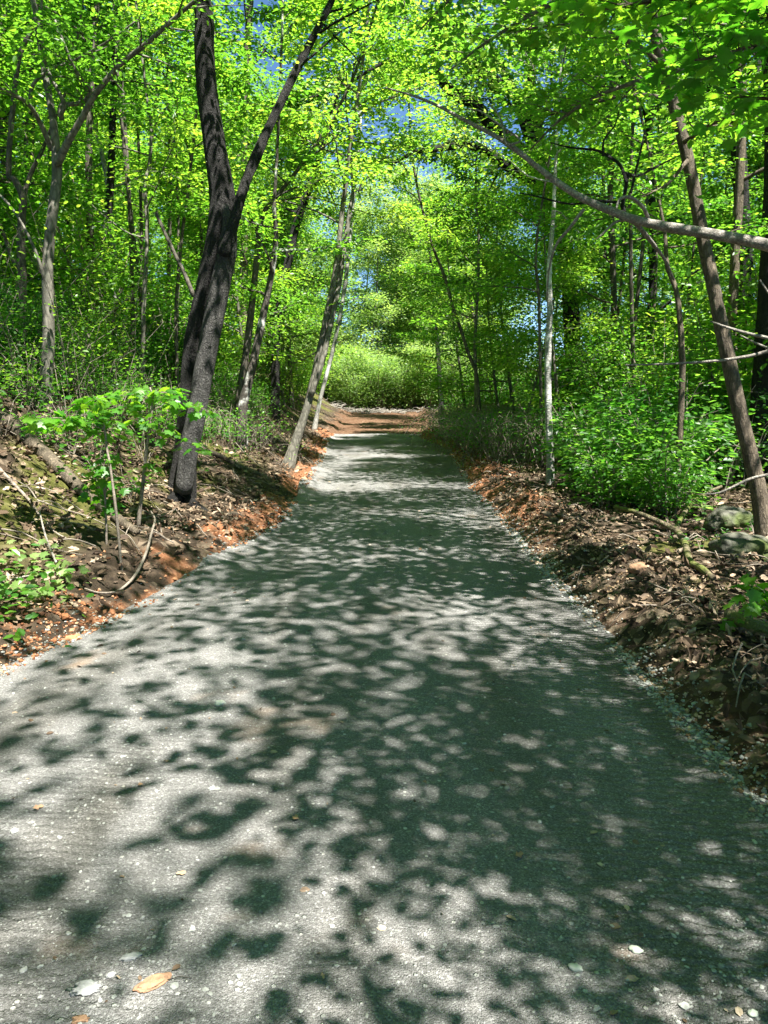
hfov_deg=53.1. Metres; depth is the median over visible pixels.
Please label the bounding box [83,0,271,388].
young tree
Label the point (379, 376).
bush
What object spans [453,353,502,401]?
bush
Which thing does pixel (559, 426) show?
shrub
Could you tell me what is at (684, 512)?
fallen branch
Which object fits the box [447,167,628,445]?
understory tree
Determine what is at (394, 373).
bush
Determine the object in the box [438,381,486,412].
bush
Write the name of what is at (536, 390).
bush
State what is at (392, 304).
forest tree
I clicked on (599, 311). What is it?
bush
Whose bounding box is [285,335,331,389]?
bush
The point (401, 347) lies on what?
bush
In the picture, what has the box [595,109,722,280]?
tall tree
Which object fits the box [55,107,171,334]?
understory tree
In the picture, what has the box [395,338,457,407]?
bush
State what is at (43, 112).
understory tree
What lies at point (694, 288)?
understory tree
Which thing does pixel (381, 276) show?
forest tree
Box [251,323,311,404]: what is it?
bush
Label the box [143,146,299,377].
understory tree
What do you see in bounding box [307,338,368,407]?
bush
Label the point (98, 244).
bush
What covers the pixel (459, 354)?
understory tree
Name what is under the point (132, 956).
stone
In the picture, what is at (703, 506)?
seedling
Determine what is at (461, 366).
bush
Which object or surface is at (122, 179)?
tall tree
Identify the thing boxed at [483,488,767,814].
clay clods
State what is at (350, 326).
understory tree
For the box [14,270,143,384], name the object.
bush
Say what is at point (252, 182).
forest tree
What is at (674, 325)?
bush
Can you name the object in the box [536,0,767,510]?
young tree
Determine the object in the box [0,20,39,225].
thin tree
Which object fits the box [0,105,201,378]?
bush
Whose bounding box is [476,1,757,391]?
forest tree
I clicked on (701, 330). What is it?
bush
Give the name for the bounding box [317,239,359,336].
forest tree
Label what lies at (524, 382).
bush
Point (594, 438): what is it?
shrub
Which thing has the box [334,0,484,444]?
young tree
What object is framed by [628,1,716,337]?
thin tree
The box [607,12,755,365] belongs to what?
forest tree
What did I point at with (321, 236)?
forest tree
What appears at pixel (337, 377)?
bush
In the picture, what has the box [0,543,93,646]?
leafy plant
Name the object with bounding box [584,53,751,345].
forest tree
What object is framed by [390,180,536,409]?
understory tree
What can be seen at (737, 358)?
dead sapling
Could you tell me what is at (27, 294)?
bush
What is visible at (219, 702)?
stone
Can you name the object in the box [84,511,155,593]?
fallen branch
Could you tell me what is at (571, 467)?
shrub
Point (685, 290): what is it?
understory tree
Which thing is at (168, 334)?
bush
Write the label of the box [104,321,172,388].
bush
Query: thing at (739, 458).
undergrowth
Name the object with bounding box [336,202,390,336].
tall tree
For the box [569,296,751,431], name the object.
bush
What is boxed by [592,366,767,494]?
shrub
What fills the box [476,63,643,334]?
forest tree
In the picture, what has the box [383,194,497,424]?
young tree
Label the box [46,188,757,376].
wood
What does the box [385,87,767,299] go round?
dead tree
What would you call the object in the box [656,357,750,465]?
shrub
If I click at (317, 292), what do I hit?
understory tree
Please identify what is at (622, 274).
thin tree
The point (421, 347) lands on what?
bush
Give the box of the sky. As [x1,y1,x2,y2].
[16,0,756,367]
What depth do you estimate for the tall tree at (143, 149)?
48.02 m
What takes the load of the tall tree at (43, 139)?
on the ground
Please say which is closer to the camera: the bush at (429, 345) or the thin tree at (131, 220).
the thin tree at (131, 220)
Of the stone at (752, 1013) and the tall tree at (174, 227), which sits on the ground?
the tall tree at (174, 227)
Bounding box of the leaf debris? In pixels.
[12,454,767,1022]
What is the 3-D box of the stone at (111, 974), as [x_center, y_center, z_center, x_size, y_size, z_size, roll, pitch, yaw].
[-0.746,1.264,2.099,0.032,0.015,0.018,-7,11,-38]
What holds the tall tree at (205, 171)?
on the ground
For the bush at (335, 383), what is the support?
on the ground
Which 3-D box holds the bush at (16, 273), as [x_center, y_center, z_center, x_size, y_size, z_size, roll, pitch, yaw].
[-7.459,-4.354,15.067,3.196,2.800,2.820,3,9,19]
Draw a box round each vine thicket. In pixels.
[390,399,545,453]
[394,408,589,470]
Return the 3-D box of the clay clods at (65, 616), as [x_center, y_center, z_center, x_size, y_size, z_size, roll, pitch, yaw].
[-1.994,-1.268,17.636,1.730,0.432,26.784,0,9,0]
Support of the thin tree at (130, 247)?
on the ground
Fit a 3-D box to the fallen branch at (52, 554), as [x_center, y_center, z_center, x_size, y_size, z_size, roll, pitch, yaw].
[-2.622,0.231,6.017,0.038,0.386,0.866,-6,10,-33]
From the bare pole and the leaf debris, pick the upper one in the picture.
the bare pole
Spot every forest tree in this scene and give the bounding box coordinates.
[0,0,128,275]
[0,8,117,250]
[7,0,148,269]
[116,0,320,399]
[149,0,401,452]
[162,0,456,427]
[182,88,322,342]
[186,0,429,422]
[219,50,350,389]
[227,85,384,408]
[250,107,355,363]
[257,199,346,348]
[271,0,429,429]
[296,235,324,323]
[302,179,390,355]
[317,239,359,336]
[338,182,424,362]
[349,186,447,358]
[356,211,419,346]
[359,159,486,354]
[372,246,411,353]
[382,224,438,342]
[400,175,481,345]
[418,212,500,370]
[445,197,530,359]
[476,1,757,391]
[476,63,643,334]
[497,0,762,338]
[512,25,696,350]
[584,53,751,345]
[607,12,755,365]
[620,0,763,458]
[660,0,763,266]
[728,5,767,478]
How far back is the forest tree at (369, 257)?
55.08 m
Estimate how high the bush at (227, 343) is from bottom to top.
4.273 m
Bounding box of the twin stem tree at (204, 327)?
[167,0,399,511]
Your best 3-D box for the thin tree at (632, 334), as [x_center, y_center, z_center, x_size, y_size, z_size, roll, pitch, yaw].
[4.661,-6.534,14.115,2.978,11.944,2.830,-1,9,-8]
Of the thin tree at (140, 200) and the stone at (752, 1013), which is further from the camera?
the thin tree at (140, 200)
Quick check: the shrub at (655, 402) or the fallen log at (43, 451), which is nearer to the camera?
the fallen log at (43, 451)
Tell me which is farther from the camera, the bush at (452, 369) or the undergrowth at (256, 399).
the bush at (452, 369)
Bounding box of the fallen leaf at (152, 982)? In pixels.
[132,972,171,993]
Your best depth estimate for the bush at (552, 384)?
21.11 m
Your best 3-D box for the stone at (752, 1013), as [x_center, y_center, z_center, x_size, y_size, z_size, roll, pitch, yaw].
[0.949,1.291,1.978,0.029,0.020,0.024,0,9,1]
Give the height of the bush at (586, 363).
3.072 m
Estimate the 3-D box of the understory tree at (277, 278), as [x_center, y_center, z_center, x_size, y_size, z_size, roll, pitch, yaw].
[-3.554,-6.654,20.097,5.235,8.789,5.176,-8,12,-42]
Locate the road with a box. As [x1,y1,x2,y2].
[0,433,767,1023]
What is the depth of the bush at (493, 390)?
34.19 m
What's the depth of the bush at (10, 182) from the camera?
12.14 m
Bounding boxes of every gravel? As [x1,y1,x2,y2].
[0,437,330,679]
[424,437,767,836]
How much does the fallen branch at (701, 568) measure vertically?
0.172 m
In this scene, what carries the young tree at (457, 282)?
on the ground
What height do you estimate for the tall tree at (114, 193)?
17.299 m
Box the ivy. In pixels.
[0,539,94,606]
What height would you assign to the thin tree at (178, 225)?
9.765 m
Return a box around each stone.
[65,979,103,996]
[105,971,116,977]
[118,952,142,961]
[214,700,225,705]
[568,963,582,971]
[627,562,646,573]
[629,945,643,953]
[747,1009,758,1017]
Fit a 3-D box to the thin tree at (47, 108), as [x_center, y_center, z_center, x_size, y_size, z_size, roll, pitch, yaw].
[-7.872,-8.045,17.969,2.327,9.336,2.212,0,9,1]
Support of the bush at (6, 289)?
on the ground
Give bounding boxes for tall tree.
[0,7,156,211]
[7,1,163,257]
[17,0,164,219]
[21,0,243,300]
[21,1,156,289]
[57,59,167,258]
[76,63,189,266]
[155,87,207,263]
[157,81,258,268]
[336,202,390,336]
[395,71,540,394]
[518,130,617,282]
[583,17,722,267]
[589,164,648,347]
[592,123,671,307]
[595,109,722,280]
[635,20,757,311]
[635,41,756,300]
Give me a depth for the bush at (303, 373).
37.58 m
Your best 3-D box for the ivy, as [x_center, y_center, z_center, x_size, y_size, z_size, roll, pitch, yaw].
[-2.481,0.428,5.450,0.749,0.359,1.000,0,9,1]
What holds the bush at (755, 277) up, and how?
on the ground
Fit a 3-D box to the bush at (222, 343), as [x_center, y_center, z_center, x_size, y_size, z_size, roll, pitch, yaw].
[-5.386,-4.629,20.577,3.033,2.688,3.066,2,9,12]
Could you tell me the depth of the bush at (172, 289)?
18.21 m
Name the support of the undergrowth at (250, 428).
on the ground
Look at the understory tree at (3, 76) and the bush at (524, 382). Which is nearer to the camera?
the understory tree at (3, 76)
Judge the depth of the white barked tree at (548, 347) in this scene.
12.16 m
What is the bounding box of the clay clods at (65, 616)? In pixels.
[0,428,333,675]
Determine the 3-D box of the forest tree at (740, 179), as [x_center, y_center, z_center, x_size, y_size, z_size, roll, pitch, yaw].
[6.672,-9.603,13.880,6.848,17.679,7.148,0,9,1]
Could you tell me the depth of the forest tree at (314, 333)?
32.30 m
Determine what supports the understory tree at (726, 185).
on the ground
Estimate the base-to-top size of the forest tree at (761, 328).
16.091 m
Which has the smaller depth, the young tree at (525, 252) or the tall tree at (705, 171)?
the young tree at (525, 252)
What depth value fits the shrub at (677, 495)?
9.31 m
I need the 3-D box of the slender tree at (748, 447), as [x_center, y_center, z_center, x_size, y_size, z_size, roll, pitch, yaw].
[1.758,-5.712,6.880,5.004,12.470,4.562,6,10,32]
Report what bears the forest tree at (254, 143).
on the ground
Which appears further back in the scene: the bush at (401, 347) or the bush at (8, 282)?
the bush at (401, 347)
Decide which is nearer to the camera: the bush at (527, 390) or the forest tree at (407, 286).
the bush at (527, 390)
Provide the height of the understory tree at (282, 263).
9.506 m
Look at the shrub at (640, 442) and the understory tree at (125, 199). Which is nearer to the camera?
the shrub at (640, 442)
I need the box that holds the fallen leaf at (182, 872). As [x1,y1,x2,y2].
[176,870,185,874]
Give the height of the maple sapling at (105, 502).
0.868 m
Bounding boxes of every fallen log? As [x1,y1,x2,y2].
[0,406,140,534]
[199,446,260,475]
[724,609,767,636]
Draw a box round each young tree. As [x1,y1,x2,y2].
[16,0,242,396]
[78,0,244,383]
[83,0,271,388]
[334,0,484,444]
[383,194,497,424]
[387,22,542,439]
[423,27,628,468]
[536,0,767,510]
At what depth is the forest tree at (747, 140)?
22.62 m
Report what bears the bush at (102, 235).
on the ground
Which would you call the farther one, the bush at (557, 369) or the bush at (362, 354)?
the bush at (362, 354)
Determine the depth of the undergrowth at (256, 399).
10.64 m
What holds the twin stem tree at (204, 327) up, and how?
on the ground
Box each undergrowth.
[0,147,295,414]
[0,318,322,504]
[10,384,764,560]
[102,386,309,465]
[428,375,767,504]
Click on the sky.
(396, 109)
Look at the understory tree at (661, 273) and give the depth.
27.17 m
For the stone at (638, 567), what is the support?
on the ground
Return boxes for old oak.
[262,0,692,423]
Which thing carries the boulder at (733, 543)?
on the ground
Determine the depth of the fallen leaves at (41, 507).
7.92 m
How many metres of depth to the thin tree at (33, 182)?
19.15 m
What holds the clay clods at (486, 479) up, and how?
on the ground
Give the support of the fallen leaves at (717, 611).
on the ground
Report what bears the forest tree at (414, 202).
on the ground
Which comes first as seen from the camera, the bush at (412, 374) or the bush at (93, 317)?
the bush at (93, 317)
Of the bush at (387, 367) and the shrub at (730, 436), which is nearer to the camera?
the shrub at (730, 436)
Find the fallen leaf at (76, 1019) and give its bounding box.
[71,1014,89,1023]
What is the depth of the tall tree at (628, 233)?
58.63 m
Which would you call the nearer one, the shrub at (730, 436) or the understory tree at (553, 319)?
the shrub at (730, 436)
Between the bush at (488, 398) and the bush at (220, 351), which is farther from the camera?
the bush at (488, 398)
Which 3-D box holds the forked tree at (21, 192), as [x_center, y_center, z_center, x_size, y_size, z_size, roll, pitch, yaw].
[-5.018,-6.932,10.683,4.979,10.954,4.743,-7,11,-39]
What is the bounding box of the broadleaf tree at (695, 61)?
[485,0,767,151]
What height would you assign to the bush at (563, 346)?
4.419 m
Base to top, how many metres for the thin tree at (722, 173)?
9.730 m
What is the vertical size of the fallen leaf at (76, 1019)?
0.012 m
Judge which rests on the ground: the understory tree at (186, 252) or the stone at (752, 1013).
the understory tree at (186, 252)
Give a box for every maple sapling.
[19,395,132,570]
[76,450,124,544]
[87,385,220,525]
[717,573,767,632]
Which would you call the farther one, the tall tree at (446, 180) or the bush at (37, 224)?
the tall tree at (446, 180)
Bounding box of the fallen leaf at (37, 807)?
[33,804,43,809]
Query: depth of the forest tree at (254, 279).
14.77 m
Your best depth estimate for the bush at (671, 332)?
19.35 m
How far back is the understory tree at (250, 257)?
28.09 m
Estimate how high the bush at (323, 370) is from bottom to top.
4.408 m
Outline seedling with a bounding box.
[692,505,713,531]
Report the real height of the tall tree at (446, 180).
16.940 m
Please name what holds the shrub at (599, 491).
on the ground
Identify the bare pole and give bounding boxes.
[155,211,193,296]
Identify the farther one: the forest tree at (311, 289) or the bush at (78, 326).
the forest tree at (311, 289)
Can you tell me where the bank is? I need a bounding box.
[317,393,430,413]
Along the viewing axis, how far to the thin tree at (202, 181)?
19.20 m
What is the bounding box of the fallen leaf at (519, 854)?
[516,851,522,857]
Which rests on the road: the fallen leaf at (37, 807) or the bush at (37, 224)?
the fallen leaf at (37, 807)
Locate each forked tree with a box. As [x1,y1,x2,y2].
[0,0,130,330]
[0,0,288,409]
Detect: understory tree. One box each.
[0,0,197,302]
[0,25,69,234]
[12,76,162,280]
[13,126,85,238]
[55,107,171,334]
[109,182,186,300]
[127,77,306,347]
[142,64,339,415]
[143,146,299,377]
[148,107,277,323]
[164,177,237,317]
[221,181,323,405]
[269,182,362,389]
[306,268,325,323]
[341,313,367,344]
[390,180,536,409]
[401,293,440,345]
[409,144,600,414]
[410,184,560,411]
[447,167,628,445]
[457,181,629,395]
[462,129,658,459]
[607,115,763,349]
[608,181,701,383]
[644,235,767,384]
[645,174,754,312]
[655,91,763,376]
[668,255,729,346]
[671,187,758,304]
[685,83,763,354]
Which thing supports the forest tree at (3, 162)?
on the ground
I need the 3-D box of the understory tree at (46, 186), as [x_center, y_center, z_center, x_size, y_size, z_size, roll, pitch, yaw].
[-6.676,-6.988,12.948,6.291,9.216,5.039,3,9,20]
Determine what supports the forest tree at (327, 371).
on the ground
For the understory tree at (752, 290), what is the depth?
14.78 m
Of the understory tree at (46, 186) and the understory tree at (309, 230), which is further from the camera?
the understory tree at (309, 230)
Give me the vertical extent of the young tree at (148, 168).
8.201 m
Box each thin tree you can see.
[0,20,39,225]
[6,6,41,259]
[7,0,100,208]
[59,0,134,377]
[103,0,190,328]
[105,0,234,385]
[112,0,154,389]
[180,1,276,265]
[558,1,748,392]
[562,1,713,399]
[565,51,703,402]
[615,58,719,355]
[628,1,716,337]
[659,8,753,351]
[680,29,763,362]
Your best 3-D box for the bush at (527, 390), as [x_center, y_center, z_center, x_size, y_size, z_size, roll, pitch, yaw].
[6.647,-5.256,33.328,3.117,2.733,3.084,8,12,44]
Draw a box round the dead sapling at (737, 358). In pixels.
[625,280,767,494]
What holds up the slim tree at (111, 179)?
on the ground
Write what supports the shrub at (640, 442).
on the ground
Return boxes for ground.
[0,358,767,799]
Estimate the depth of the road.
3.01 m
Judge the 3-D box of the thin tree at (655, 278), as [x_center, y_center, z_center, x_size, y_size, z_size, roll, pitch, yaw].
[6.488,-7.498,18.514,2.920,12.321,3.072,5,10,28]
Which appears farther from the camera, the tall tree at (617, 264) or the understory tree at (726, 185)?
the tall tree at (617, 264)
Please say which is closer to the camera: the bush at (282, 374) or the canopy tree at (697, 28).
the canopy tree at (697, 28)
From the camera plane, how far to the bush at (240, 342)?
41.35 m
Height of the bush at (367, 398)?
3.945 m
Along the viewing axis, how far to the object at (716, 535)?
8.23 m
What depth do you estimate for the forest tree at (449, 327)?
56.92 m
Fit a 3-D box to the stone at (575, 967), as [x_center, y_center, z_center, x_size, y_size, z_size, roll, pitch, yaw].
[0.531,1.263,2.132,0.039,0.020,0.027,0,9,1]
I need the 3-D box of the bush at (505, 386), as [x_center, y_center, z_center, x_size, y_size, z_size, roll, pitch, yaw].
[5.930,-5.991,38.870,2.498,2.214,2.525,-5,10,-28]
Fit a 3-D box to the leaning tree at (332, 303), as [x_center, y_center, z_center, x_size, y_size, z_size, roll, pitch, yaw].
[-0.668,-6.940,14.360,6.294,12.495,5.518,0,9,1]
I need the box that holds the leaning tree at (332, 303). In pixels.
[205,0,518,467]
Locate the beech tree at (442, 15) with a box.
[350,0,757,170]
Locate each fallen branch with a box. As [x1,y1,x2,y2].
[0,573,38,583]
[39,510,59,567]
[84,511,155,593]
[613,505,715,580]
[673,485,722,534]
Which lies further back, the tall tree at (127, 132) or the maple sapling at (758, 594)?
the tall tree at (127, 132)
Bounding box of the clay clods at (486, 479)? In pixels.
[420,426,591,528]
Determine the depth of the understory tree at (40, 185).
34.88 m
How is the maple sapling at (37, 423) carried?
on the ground
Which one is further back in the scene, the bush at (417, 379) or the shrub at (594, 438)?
the bush at (417, 379)
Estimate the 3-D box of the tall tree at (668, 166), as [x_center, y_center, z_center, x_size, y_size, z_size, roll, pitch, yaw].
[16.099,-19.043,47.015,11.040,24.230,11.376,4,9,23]
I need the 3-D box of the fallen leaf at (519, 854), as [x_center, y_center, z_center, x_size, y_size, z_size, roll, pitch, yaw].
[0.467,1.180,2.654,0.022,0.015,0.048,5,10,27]
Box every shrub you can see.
[520,391,631,472]
[527,390,700,501]
[536,398,636,486]
[540,360,716,479]
[547,418,667,509]
[552,365,660,448]
[576,373,742,509]
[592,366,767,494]
[615,429,744,522]
[616,352,748,466]
[642,371,767,486]
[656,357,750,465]
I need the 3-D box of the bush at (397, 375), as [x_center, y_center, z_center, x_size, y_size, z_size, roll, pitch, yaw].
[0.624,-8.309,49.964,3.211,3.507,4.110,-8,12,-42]
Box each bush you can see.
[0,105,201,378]
[0,157,27,214]
[0,173,83,273]
[0,183,143,343]
[0,237,58,319]
[0,247,32,312]
[0,250,41,316]
[0,258,66,328]
[0,276,87,387]
[0,280,62,365]
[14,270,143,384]
[28,200,157,360]
[31,310,112,357]
[37,295,104,368]
[83,248,232,367]
[104,271,239,388]
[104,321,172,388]
[128,249,261,385]
[136,290,243,376]
[189,291,240,374]
[225,306,280,378]
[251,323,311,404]
[262,331,322,398]
[266,329,341,396]
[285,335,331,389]
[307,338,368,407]
[308,344,353,395]
[316,336,393,407]
[322,341,385,404]
[322,357,365,403]
[324,351,369,407]
[329,359,375,410]
[335,353,397,409]
[343,342,407,409]
[352,352,393,408]
[358,343,415,408]
[368,357,416,409]
[371,338,434,359]
[372,344,424,408]
[380,353,448,410]
[384,332,459,406]
[384,345,445,406]
[394,343,448,406]
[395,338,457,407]
[406,332,466,402]
[407,342,471,405]
[434,353,487,405]
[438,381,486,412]
[442,331,485,402]
[450,341,532,414]
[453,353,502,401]
[465,375,513,403]
[485,375,517,407]
[500,347,536,403]
[512,368,564,418]
[516,369,587,427]
[523,374,561,413]
[529,311,695,427]
[531,312,655,396]
[534,292,668,418]
[535,322,702,435]
[542,307,662,416]
[567,223,751,413]
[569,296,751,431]
[606,291,712,393]
[623,236,760,440]
[644,213,759,404]
[675,314,753,386]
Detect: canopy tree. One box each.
[476,0,761,174]
[610,6,767,117]
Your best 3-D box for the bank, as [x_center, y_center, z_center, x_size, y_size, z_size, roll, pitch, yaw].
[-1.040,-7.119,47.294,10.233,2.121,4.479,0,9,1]
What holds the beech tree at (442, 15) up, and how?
on the ground
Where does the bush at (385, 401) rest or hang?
on the ground
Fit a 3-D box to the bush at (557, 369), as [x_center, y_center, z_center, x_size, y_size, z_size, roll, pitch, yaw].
[5.512,-3.082,18.175,3.957,3.467,3.492,-2,9,-11]
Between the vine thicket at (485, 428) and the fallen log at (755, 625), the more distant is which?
the vine thicket at (485, 428)
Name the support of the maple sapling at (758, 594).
on the ground
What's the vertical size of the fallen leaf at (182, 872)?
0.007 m
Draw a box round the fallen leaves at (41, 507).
[0,368,767,706]
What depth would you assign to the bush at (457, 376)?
50.95 m
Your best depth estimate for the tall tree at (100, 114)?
33.91 m
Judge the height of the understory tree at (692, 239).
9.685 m
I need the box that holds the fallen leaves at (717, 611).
[440,434,767,758]
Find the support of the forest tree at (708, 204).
on the ground
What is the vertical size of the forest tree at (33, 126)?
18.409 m
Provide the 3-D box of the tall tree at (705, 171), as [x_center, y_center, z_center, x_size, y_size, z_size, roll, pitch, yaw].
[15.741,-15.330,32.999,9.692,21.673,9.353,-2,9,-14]
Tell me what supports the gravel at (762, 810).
on the ground
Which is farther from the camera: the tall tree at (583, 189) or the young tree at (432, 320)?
the tall tree at (583, 189)
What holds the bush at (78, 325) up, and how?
on the ground
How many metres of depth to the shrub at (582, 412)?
14.30 m
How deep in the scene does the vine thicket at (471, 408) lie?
22.12 m
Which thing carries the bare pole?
on the ground
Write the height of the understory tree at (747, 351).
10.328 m
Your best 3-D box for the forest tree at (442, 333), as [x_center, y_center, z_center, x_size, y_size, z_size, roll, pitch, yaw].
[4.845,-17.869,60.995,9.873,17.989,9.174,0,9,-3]
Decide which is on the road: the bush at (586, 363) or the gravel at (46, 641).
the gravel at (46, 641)
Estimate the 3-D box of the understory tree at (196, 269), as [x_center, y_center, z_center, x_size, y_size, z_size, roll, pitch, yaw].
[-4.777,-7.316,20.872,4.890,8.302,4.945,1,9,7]
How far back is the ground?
6.90 m
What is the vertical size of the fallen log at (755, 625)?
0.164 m
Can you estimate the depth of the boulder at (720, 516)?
8.45 m
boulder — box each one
[702,505,753,532]
[707,532,767,561]
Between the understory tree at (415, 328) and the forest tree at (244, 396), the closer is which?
the forest tree at (244, 396)
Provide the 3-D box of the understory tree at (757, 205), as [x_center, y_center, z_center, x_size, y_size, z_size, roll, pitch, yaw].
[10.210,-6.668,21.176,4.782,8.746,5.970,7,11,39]
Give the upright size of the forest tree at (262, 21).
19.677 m
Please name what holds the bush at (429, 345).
on the ground
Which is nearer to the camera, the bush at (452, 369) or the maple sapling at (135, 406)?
the maple sapling at (135, 406)
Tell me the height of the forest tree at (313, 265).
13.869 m
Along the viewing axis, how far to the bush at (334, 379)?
52.20 m
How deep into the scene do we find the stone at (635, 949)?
2.20 m
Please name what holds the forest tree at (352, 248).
on the ground
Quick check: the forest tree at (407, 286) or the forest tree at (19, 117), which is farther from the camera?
the forest tree at (407, 286)
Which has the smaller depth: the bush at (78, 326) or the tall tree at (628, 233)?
the bush at (78, 326)
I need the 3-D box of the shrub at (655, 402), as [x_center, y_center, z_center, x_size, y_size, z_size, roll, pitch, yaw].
[3.970,-1.386,12.412,2.762,2.040,2.221,0,9,-3]
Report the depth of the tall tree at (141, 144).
31.81 m
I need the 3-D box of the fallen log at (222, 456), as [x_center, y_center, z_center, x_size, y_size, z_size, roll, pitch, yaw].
[-2.481,-0.805,12.073,1.019,0.517,0.420,-6,10,-33]
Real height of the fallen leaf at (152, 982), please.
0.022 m
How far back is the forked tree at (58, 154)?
8.78 m
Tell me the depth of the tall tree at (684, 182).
51.39 m
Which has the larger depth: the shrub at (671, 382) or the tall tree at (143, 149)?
the tall tree at (143, 149)
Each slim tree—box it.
[0,0,235,372]
[0,0,271,366]
[5,1,251,364]
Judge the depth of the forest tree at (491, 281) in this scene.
63.14 m
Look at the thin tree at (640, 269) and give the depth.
16.55 m
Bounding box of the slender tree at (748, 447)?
[438,0,767,536]
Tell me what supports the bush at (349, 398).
on the ground
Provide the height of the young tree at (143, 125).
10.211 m
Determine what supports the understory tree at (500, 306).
on the ground
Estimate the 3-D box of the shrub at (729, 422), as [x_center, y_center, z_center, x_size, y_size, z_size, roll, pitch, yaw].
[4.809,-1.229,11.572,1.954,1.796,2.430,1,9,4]
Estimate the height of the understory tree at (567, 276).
7.031 m
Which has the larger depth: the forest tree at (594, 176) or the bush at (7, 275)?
the forest tree at (594, 176)
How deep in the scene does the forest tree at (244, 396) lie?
13.46 m
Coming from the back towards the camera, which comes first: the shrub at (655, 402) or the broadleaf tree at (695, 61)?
the shrub at (655, 402)
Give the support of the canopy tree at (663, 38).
on the ground
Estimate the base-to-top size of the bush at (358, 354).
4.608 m
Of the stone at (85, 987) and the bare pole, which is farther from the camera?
the bare pole
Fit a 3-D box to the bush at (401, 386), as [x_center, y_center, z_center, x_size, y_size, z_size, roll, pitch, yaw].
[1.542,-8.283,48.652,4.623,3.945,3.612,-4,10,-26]
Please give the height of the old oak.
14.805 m
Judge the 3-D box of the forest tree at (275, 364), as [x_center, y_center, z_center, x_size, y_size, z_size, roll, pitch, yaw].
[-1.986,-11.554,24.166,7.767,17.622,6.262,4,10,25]
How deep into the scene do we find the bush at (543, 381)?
24.23 m
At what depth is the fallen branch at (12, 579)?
5.50 m
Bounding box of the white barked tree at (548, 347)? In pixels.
[391,2,682,484]
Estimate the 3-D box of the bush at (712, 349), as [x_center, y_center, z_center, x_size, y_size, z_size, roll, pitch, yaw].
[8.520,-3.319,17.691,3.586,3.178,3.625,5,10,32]
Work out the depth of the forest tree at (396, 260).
59.15 m
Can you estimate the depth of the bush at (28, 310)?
9.94 m
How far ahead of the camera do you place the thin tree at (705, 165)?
15.06 m
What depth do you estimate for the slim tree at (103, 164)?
17.96 m
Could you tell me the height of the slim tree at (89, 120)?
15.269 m

